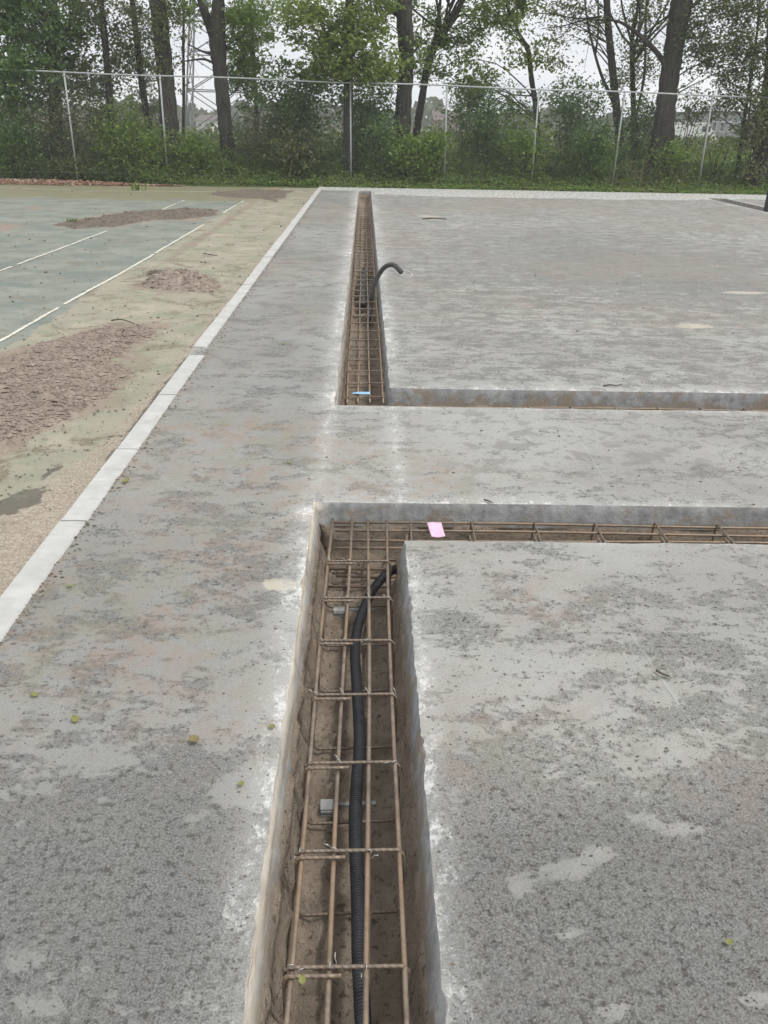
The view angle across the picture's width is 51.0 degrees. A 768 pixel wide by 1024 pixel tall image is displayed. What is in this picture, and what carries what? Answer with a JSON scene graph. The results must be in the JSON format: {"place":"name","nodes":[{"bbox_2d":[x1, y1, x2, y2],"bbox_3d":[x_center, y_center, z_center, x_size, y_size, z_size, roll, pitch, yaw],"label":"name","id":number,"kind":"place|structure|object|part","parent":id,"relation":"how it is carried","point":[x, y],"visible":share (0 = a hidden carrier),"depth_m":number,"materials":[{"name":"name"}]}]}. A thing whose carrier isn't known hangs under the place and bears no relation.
{"place":"outdoors","nodes":[
{"label":"outdoors","id":0,"kind":"place"},
{"bbox_2d":[0,183,317,595],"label":"old court","id":1,"kind":"object","parent":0,"point":[244,242],"visible":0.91,"depth_m":9.02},
{"bbox_2d":[0,322,156,441],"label":"soil spread","id":2,"kind":"object","parent":1,"relation":"on","point":[41,388],"visible":1,"depth_m":5.93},
{"bbox_2d":[0,177,185,186],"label":"leaf litter","id":3,"kind":"object","parent":1,"relation":"on","point":[40,181],"visible":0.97,"depth_m":22.74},
{"bbox_2d":[52,207,218,228],"bbox_3d":[-4.621,-5.654,15.415,2.983,0.107,3.924,1,26,-1],"label":"soil strip","id":4,"kind":"object","parent":1,"relation":"on","point":[119,219],"visible":0.98,"depth_m":15.38,"materials":[{"name":"brown soil"}]},
{"bbox_2d":[63,217,79,221],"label":"grass tuft","id":5,"kind":"object","parent":4,"relation":"on","point":[70,220],"visible":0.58,"depth_m":14.47,"materials":[{"name":"green plant"}]},
{"bbox_2d":[131,181,147,189],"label":"weed","id":6,"kind":"object","parent":1,"relation":"on","point":[135,186],"visible":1,"depth_m":21.32,"materials":[{"name":"green plant"}]},
{"bbox_2d":[0,191,304,509],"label":"court crumbs","id":7,"kind":"object","parent":1,"relation":"on","point":[111,361],"visible":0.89,"depth_m":6.13,"materials":[{"name":"brown soil"}]},
{"bbox_2d":[144,269,162,275],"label":"grass tuft","id":8,"kind":"object","parent":1,"relation":"on","point":[150,272],"visible":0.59,"depth_m":10.07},
{"bbox_2d":[134,267,221,292],"bbox_3d":[-2.431,-2.781,9.493,1.196,0.210,1.343,1,26,-1],"label":"soil mound","id":9,"kind":"object","parent":1,"relation":"on","point":[180,279],"visible":1,"depth_m":9.19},
{"bbox_2d":[212,189,293,201],"bbox_3d":[-3.542,-8.067,20.470,2.550,0.070,4.234,1,26,-1],"label":"soil scatter","id":10,"kind":"object","parent":1,"relation":"on","point":[273,195],"visible":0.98,"depth_m":20.59,"materials":[{"name":"brown soil"}]},
{"bbox_2d":[0,187,322,641],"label":"kerb","id":11,"kind":"structure","parent":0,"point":[26,582],"depth_m":4.21,"materials":[{"name":"grey concrete"}]},
{"bbox_2d":[188,348,206,354],"bbox_3d":[-1.518,-1.311,6.566,0.121,0.001,0.230,1,26,-1],"label":"concrete patch","id":12,"kind":"object","parent":11,"relation":"on","point":[197,351],"visible":1,"depth_m":6.56,"materials":[{"name":"grey concrete"}]},
{"bbox_2d":[294,565,402,1023],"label":"trench floor","id":13,"kind":"structure","parent":0,"point":[310,1003],"depth_m":2.57,"materials":[{"name":"soil"}]},
{"bbox_2d":[299,974,305,983],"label":"fallen leaf","id":14,"kind":"object","parent":13,"relation":"on","point":[302,979],"visible":1,"depth_m":1.78,"materials":[{"name":"yellow plant"}]},
{"bbox_2d":[282,518,409,1023],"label":"rebar cage","id":15,"kind":"object","parent":13,"relation":"on","point":[291,967],"visible":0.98,"depth_m":2.35,"materials":[{"name":"metal"}]},
{"bbox_2d":[320,799,375,816],"bbox_3d":[-0.117,0.976,2.649,0.182,0.045,0.059,0,26,-3],"label":"concrete spacer","id":16,"kind":"object","parent":13,"relation":"on","point":[326,807],"visible":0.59,"depth_m":2.64,"materials":[{"name":"grey concrete"}]},
{"bbox_2d":[305,267,392,1023],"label":"trench clods","id":17,"kind":"object","parent":13,"relation":"on","point":[344,972],"visible":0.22,"depth_m":2.23,"materials":[{"name":"soil"}]},
{"bbox_2d":[333,607,372,617],"bbox_3d":[-0.141,0.463,3.704,0.182,0.045,0.059,0,26,-3],"label":"concrete spacer","id":18,"kind":"object","parent":13,"relation":"on","point":[339,611],"visible":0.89,"depth_m":3.69,"materials":[{"name":"grey concrete"}]},
{"bbox_2d":[348,203,377,404],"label":"trench floor","id":19,"kind":"structure","parent":0,"point":[363,334],"depth_m":8.18,"materials":[{"name":"soil"}]},
{"bbox_2d":[344,205,385,405],"bbox_3d":[-0.300,-3.897,12.356,0.323,0.249,14.770,0,26,-2],"label":"rebar cage","id":20,"kind":"object","parent":19,"relation":"on","point":[347,386],"visible":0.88,"depth_m":7.88,"materials":[{"name":"brown metal"}]},
{"bbox_2d":[352,392,369,393],"bbox_3d":[-0.168,-0.859,5.807,0.133,0.011,0.052,1,26,-1],"label":"blue strip","id":21,"kind":"object","parent":20,"relation":"on","point":[361,393],"visible":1,"depth_m":5.81,"materials":[{"name":"plastic"}]},
{"bbox_2d":[359,265,366,307],"bbox_3d":[-0.268,-3.037,10.688,0.107,0.141,2.708,1,26,-1],"label":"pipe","id":22,"kind":"object","parent":20,"relation":"in","point":[363,299],"visible":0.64,"depth_m":10.10,"materials":[{"name":"black plastic"}]},
{"bbox_2d":[369,262,412,321],"bbox_3d":[0.058,-2.430,8.869,0.494,0.597,0.368,1,26,-1],"label":"bent conduit","id":23,"kind":"object","parent":20,"relation":"on","point":[381,271],"visible":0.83,"depth_m":8.88,"materials":[{"name":"plastic"}]},
{"bbox_2d":[0,124,762,194],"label":"field ground","id":24,"kind":"structure","parent":0,"point":[174,183],"depth_m":24.60,"materials":[{"name":"green plant"}]},
{"bbox_2d":[0,55,61,179],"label":"shrub","id":25,"kind":"object","parent":24,"relation":"on","point":[11,133],"visible":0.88,"depth_m":23.55,"materials":[{"name":"green plant"}]},
{"bbox_2d":[0,0,113,177],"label":"broadleaf tree","id":26,"kind":"object","parent":24,"relation":"on","point":[52,32],"visible":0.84,"depth_m":23.19,"materials":[{"name":"green plant"}]},
{"bbox_2d":[14,67,110,179],"bbox_3d":[-9.635,-11.551,24.113,2.956,3.043,2.757,8,27,15],"label":"shrub","id":27,"kind":"object","parent":24,"relation":"on","point":[76,135],"visible":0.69,"depth_m":23.86,"materials":[{"name":"green plant"}]},
{"bbox_2d":[38,111,87,127],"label":"cottage","id":28,"kind":"structure","parent":24,"relation":"on","point":[67,114],"depth_m":105.42,"materials":[{"name":"brick"}]},
{"bbox_2d":[67,67,137,175],"bbox_3d":[-8.942,-12.363,25.593,2.326,3.218,2.426,1,26,-1],"label":"shrub","id":29,"kind":"object","parent":24,"relation":"on","point":[90,120],"visible":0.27,"depth_m":25.36,"materials":[{"name":"green plant"}]},
{"bbox_2d":[49,0,176,178],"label":"broadleaf tree","id":30,"kind":"object","parent":24,"relation":"on","point":[106,57],"visible":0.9,"depth_m":23.75,"materials":[{"name":"green plant"}]},
{"bbox_2d":[82,91,158,181],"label":"shrub","id":31,"kind":"object","parent":24,"relation":"on","point":[122,126],"visible":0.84,"depth_m":23.63,"materials":[{"name":"green plant"}]},
{"bbox_2d":[91,0,187,175],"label":"broadleaf tree","id":32,"kind":"object","parent":24,"relation":"on","point":[143,92],"visible":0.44,"depth_m":25.16,"materials":[{"name":"green plant"}]},
{"bbox_2d":[119,80,160,160],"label":"shrub","id":33,"kind":"object","parent":24,"relation":"on","point":[154,110],"visible":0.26,"depth_m":26.67,"materials":[{"name":"green plant"}]},
{"bbox_2d":[129,117,189,182],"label":"shrub","id":34,"kind":"object","parent":24,"relation":"on","point":[153,152],"visible":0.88,"depth_m":23.60,"materials":[{"name":"green plant"}]},
{"bbox_2d":[128,0,202,180],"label":"broadleaf tree","id":35,"kind":"object","parent":24,"relation":"on","point":[161,45],"visible":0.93,"depth_m":23.37,"materials":[{"name":"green plant"}]},
{"bbox_2d":[170,0,201,141],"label":"broadleaf tree","id":36,"kind":"object","parent":24,"relation":"on","point":[184,35],"visible":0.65,"depth_m":28.79,"materials":[{"name":"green plant"}]},
{"bbox_2d":[163,126,239,183],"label":"shrub","id":37,"kind":"object","parent":24,"relation":"on","point":[192,149],"visible":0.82,"depth_m":23.73,"materials":[{"name":"green plant"}]},
{"bbox_2d":[193,115,217,130],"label":"barn","id":38,"kind":"structure","parent":24,"relation":"on","point":[200,119],"depth_m":117.32,"materials":[{"name":"grey metal"}]},
{"bbox_2d":[150,0,283,181],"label":"broadleaf tree","id":39,"kind":"object","parent":24,"relation":"on","point":[214,20],"visible":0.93,"depth_m":23.64,"materials":[{"name":"green plant"}]},
{"bbox_2d":[185,0,262,134],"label":"lattice pylon","id":40,"kind":"object","parent":24,"relation":"on","point":[194,51],"visible":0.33,"depth_m":82.64,"materials":[{"name":"grey metal"}]},
{"bbox_2d":[198,0,294,173],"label":"broadleaf tree","id":41,"kind":"object","parent":24,"relation":"on","point":[266,34],"visible":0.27,"depth_m":26.64,"materials":[{"name":"green plant"}]},
{"bbox_2d":[219,101,290,181],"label":"shrub","id":42,"kind":"object","parent":24,"relation":"on","point":[247,128],"visible":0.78,"depth_m":24.14,"materials":[{"name":"green plant"}]},
{"bbox_2d":[238,52,341,181],"bbox_3d":[-2.672,-11.830,24.318,3.093,3.598,2.824,-17,31,-33],"label":"shrub","id":43,"kind":"object","parent":24,"relation":"on","point":[308,111],"visible":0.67,"depth_m":23.96,"materials":[{"name":"green plant"}]},
{"bbox_2d":[255,116,342,186],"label":"shrub","id":44,"kind":"object","parent":24,"relation":"on","point":[291,151],"visible":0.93,"depth_m":23.61,"materials":[{"name":"green plant"}]},
{"bbox_2d":[257,0,409,183],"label":"broadleaf tree","id":45,"kind":"object","parent":24,"relation":"on","point":[327,43],"visible":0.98,"depth_m":22.41,"materials":[{"name":"green plant"}]},
{"bbox_2d":[318,67,418,181],"bbox_3d":[-0.622,-11.999,24.907,2.709,3.456,2.706,-18,32,-33],"label":"shrub","id":46,"kind":"object","parent":24,"relation":"on","point":[371,105],"visible":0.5,"depth_m":24.66,"materials":[{"name":"green plant"}]},
{"bbox_2d":[0,119,754,188],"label":"nettle undergrowth","id":47,"kind":"object","parent":24,"relation":"on","point":[456,163],"visible":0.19,"depth_m":24.76,"materials":[{"name":"green plant"}]},
{"bbox_2d":[0,95,755,136],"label":"distant wood","id":48,"kind":"object","parent":24,"relation":"on","point":[427,121],"visible":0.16,"depth_m":138.64,"materials":[{"name":"green plant"}]},
{"bbox_2d":[340,108,415,185],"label":"shrub","id":49,"kind":"object","parent":24,"relation":"on","point":[381,128],"visible":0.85,"depth_m":23.86,"materials":[{"name":"green plant"}]},
{"bbox_2d":[3,118,753,155],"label":"field hedge","id":50,"kind":"object","parent":24,"relation":"on","point":[328,131],"visible":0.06,"depth_m":50.31,"materials":[{"name":"green plant"}]},
{"bbox_2d":[0,69,766,189],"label":"chain link fence","id":51,"kind":"object","parent":24,"relation":"on","point":[415,84],"visible":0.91,"depth_m":23.26,"materials":[{"name":"metal"}]},
{"bbox_2d":[0,143,767,194],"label":"ground ivy","id":52,"kind":"object","parent":24,"relation":"on","point":[558,187],"visible":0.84,"depth_m":23.69,"materials":[{"name":"green plant"}]},
{"bbox_2d":[38,143,747,180],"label":"meadow grass","id":53,"kind":"structure","parent":24,"relation":"on","point":[449,150],"depth_m":41.77,"materials":[{"name":"green plant"}]},
{"bbox_2d":[355,0,446,179],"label":"broadleaf tree","id":54,"kind":"object","parent":24,"relation":"on","point":[404,26],"visible":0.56,"depth_m":23.77,"materials":[{"name":"green plant"}]},
{"bbox_2d":[379,126,438,186],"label":"shrub","id":55,"kind":"object","parent":24,"relation":"on","point":[401,161],"visible":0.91,"depth_m":23.62,"materials":[{"name":"green plant"}]},
{"bbox_2d":[396,122,468,187],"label":"shrub","id":56,"kind":"object","parent":24,"relation":"on","point":[437,139],"visible":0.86,"depth_m":23.63,"materials":[{"name":"green plant"}]},
{"bbox_2d":[430,111,465,135],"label":"farmhouse","id":57,"kind":"object","parent":24,"relation":"on","point":[436,114],"visible":0.33,"depth_m":108.54,"materials":[{"name":"brick"}]},
{"bbox_2d":[386,0,527,181],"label":"broadleaf tree","id":58,"kind":"object","parent":24,"relation":"on","point":[440,34],"visible":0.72,"depth_m":24.52,"materials":[{"name":"green plant"}]},
{"bbox_2d":[442,80,510,180],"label":"shrub","id":59,"kind":"object","parent":24,"relation":"on","point":[455,90],"visible":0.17,"depth_m":25.83,"materials":[{"name":"green plant"}]},
{"bbox_2d":[432,72,536,185],"bbox_3d":[3.269,-11.790,24.954,3.148,3.181,3.142,-18,32,-34],"label":"shrub","id":60,"kind":"object","parent":24,"relation":"on","point":[480,126],"visible":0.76,"depth_m":24.49,"materials":[{"name":"green plant"}]},
{"bbox_2d":[441,0,570,183],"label":"broadleaf tree","id":61,"kind":"object","parent":24,"relation":"on","point":[509,15],"visible":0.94,"depth_m":24.08,"materials":[{"name":"green plant"}]},
{"bbox_2d":[481,107,561,188],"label":"shrub","id":62,"kind":"object","parent":24,"relation":"on","point":[528,150],"visible":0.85,"depth_m":23.85,"materials":[{"name":"green plant"}]},
{"bbox_2d":[530,71,622,186],"bbox_3d":[5.833,-11.822,24.843,2.793,3.414,2.581,21,32,34],"label":"shrub","id":63,"kind":"object","parent":24,"relation":"on","point":[570,113],"visible":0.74,"depth_m":24.51,"materials":[{"name":"green plant"}]},
{"bbox_2d":[505,0,657,184],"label":"broadleaf tree","id":64,"kind":"object","parent":24,"relation":"on","point":[611,54],"visible":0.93,"depth_m":24.15,"materials":[{"name":"green plant"}]},
{"bbox_2d":[560,112,652,190],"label":"shrub","id":65,"kind":"object","parent":24,"relation":"on","point":[595,143],"visible":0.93,"depth_m":23.79,"materials":[{"name":"green plant"}]},
{"bbox_2d":[591,0,669,163],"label":"broadleaf tree","id":66,"kind":"object","parent":24,"relation":"on","point":[638,4],"visible":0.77,"depth_m":25.12,"materials":[{"name":"green plant"}]},
{"bbox_2d":[602,84,681,186],"bbox_3d":[7.908,-11.674,25.139,2.251,2.965,2.988,1,26,-1],"label":"shrub","id":67,"kind":"object","parent":24,"relation":"on","point":[635,123],"visible":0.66,"depth_m":24.95,"materials":[{"name":"green plant"}]},
{"bbox_2d":[606,160,722,192],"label":"dry bramble","id":68,"kind":"object","parent":24,"relation":"on","point":[651,176],"visible":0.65,"depth_m":23.89,"materials":[{"name":"plant"}]},
{"bbox_2d":[641,126,709,192],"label":"shrub","id":69,"kind":"object","parent":24,"relation":"on","point":[683,155],"visible":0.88,"depth_m":23.87,"materials":[{"name":"green plant"}]},
{"bbox_2d":[606,0,767,188],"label":"broadleaf tree","id":70,"kind":"object","parent":24,"relation":"on","point":[679,13],"visible":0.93,"depth_m":23.37,"materials":[{"name":"green plant"}]},
{"bbox_2d":[655,72,724,187],"bbox_3d":[9.228,-11.767,24.944,2.170,3.340,2.105,1,26,-1],"label":"shrub","id":71,"kind":"object","parent":24,"relation":"on","point":[689,109],"visible":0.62,"depth_m":24.63,"materials":[{"name":"green plant"}]},
{"bbox_2d":[674,122,715,145],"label":"parked van","id":72,"kind":"object","parent":24,"relation":"on","point":[702,127],"visible":0.14,"depth_m":76.17,"materials":[{"name":"paint"}]},
{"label":"side window","id":73,"kind":"part","parent":72,"relation":"part of","materials":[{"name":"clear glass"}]},
{"bbox_2d":[675,111,742,141],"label":"warehouse","id":74,"kind":"structure","parent":24,"relation":"on","point":[717,128],"depth_m":99.58,"materials":[{"name":"grey metal"}]},
{"bbox_2d":[712,121,716,131],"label":"window","id":75,"kind":"structure","parent":74,"relation":"in","point":[713,126],"depth_m":99.47,"materials":[{"name":"grey glass"}]},
{"bbox_2d":[719,121,724,131],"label":"window","id":76,"kind":"structure","parent":74,"relation":"in","point":[721,126],"depth_m":99.48,"materials":[{"name":"grey glass"}]},
{"bbox_2d":[691,131,744,190],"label":"shrub","id":77,"kind":"object","parent":24,"relation":"on","point":[718,151],"visible":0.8,"depth_m":24.27,"materials":[{"name":"green plant"}]},
{"bbox_2d":[692,0,767,190],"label":"broadleaf tree","id":78,"kind":"object","parent":24,"relation":"on","point":[728,89],"visible":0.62,"depth_m":23.77,"materials":[{"name":"green plant"}]},
{"bbox_2d":[720,0,767,193],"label":"broadleaf tree","id":79,"kind":"object","parent":24,"relation":"on","point":[764,89],"visible":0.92,"depth_m":23.08,"materials":[{"name":"green plant"}]},
{"bbox_2d":[721,84,767,191],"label":"shrub","id":80,"kind":"object","parent":24,"relation":"on","point":[752,143],"visible":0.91,"depth_m":23.62,"materials":[{"name":"green plant"}]},
{"bbox_2d":[0,187,767,1023],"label":"concrete slab","id":81,"kind":"structure","parent":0,"point":[472,261],"depth_m":3.00,"materials":[{"name":"grey concrete"}]},
{"bbox_2d":[30,692,38,695],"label":"fallen leaf","id":82,"kind":"object","parent":81,"relation":"on","point":[34,693],"visible":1,"depth_m":2.64,"materials":[{"name":"yellow plant"}]},
{"bbox_2d":[71,715,79,721],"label":"fallen leaf","id":83,"kind":"object","parent":81,"relation":"on","point":[74,718],"visible":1,"depth_m":2.54,"materials":[{"name":"yellow plant"}]},
{"bbox_2d":[188,735,198,742],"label":"fallen leaf","id":84,"kind":"object","parent":81,"relation":"on","point":[193,738],"visible":1,"depth_m":2.46,"materials":[{"name":"yellow plant"}]},
{"bbox_2d":[0,195,767,1020],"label":"slab crumbs","id":85,"kind":"object","parent":81,"relation":"on","point":[432,729],"visible":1,"depth_m":2.24,"materials":[{"name":"grey concrete"}]},
{"bbox_2d":[655,669,669,676],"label":"twig","id":86,"kind":"object","parent":81,"relation":"on","point":[658,671],"visible":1,"depth_m":2.79,"materials":[{"name":"wood"}]},
{"bbox_2d":[726,939,732,944],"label":"fallen leaf","id":87,"kind":"object","parent":81,"relation":"on","point":[729,941],"visible":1,"depth_m":1.88,"materials":[{"name":"yellow plant"}]},
{"bbox_2d":[0,0,767,121],"label":"sky","id":88,"kind":"structure","parent":0,"point":[590,65],"materials":[{"name":"white"}]},
{"bbox_2d":[260,195,767,1023],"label":"trench soil","id":89,"kind":"structure","parent":0,"point":[272,999],"depth_m":2.74,"materials":[{"name":"brown soil"}]},
{"bbox_2d":[348,565,396,1023],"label":"conduit","id":90,"kind":"object","parent":89,"relation":"on","point":[357,875],"visible":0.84,"depth_m":2.48,"materials":[{"name":"black plastic"}]},
{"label":"trench floor","id":91,"kind":"structure","parent":0,"visible":0},
{"bbox_2d":[763,191,767,211],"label":"pipe stub","id":92,"kind":"object","parent":91,"relation":"on","point":[766,206],"visible":0.53,"depth_m":18.92,"materials":[{"name":"black plastic"}]},
{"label":"trench floor","id":93,"kind":"structure","parent":0,"visible":0},
{"bbox_2d":[354,405,767,410],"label":"rebar cage","id":94,"kind":"object","parent":93,"relation":"on","point":[699,409],"visible":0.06,"depth_m":5.69,"materials":[{"name":"brown metal"}]},
{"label":"trench floor","id":95,"kind":"structure","parent":0,"visible":0},
{"bbox_2d":[328,521,767,587],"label":"rebar cage","id":96,"kind":"object","parent":95,"relation":"on","point":[593,525],"visible":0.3,"depth_m":3.95,"materials":[{"name":"brown metal"}]},
{"bbox_2d":[427,522,444,536],"bbox_3d":[0.252,0.085,3.920,0.073,0.027,0.120,-2,26,-6],"label":"paper tag","id":97,"kind":"object","parent":96,"relation":"on","point":[436,529],"visible":1,"depth_m":3.92,"materials":[{"name":"pink paper"}]}
]}

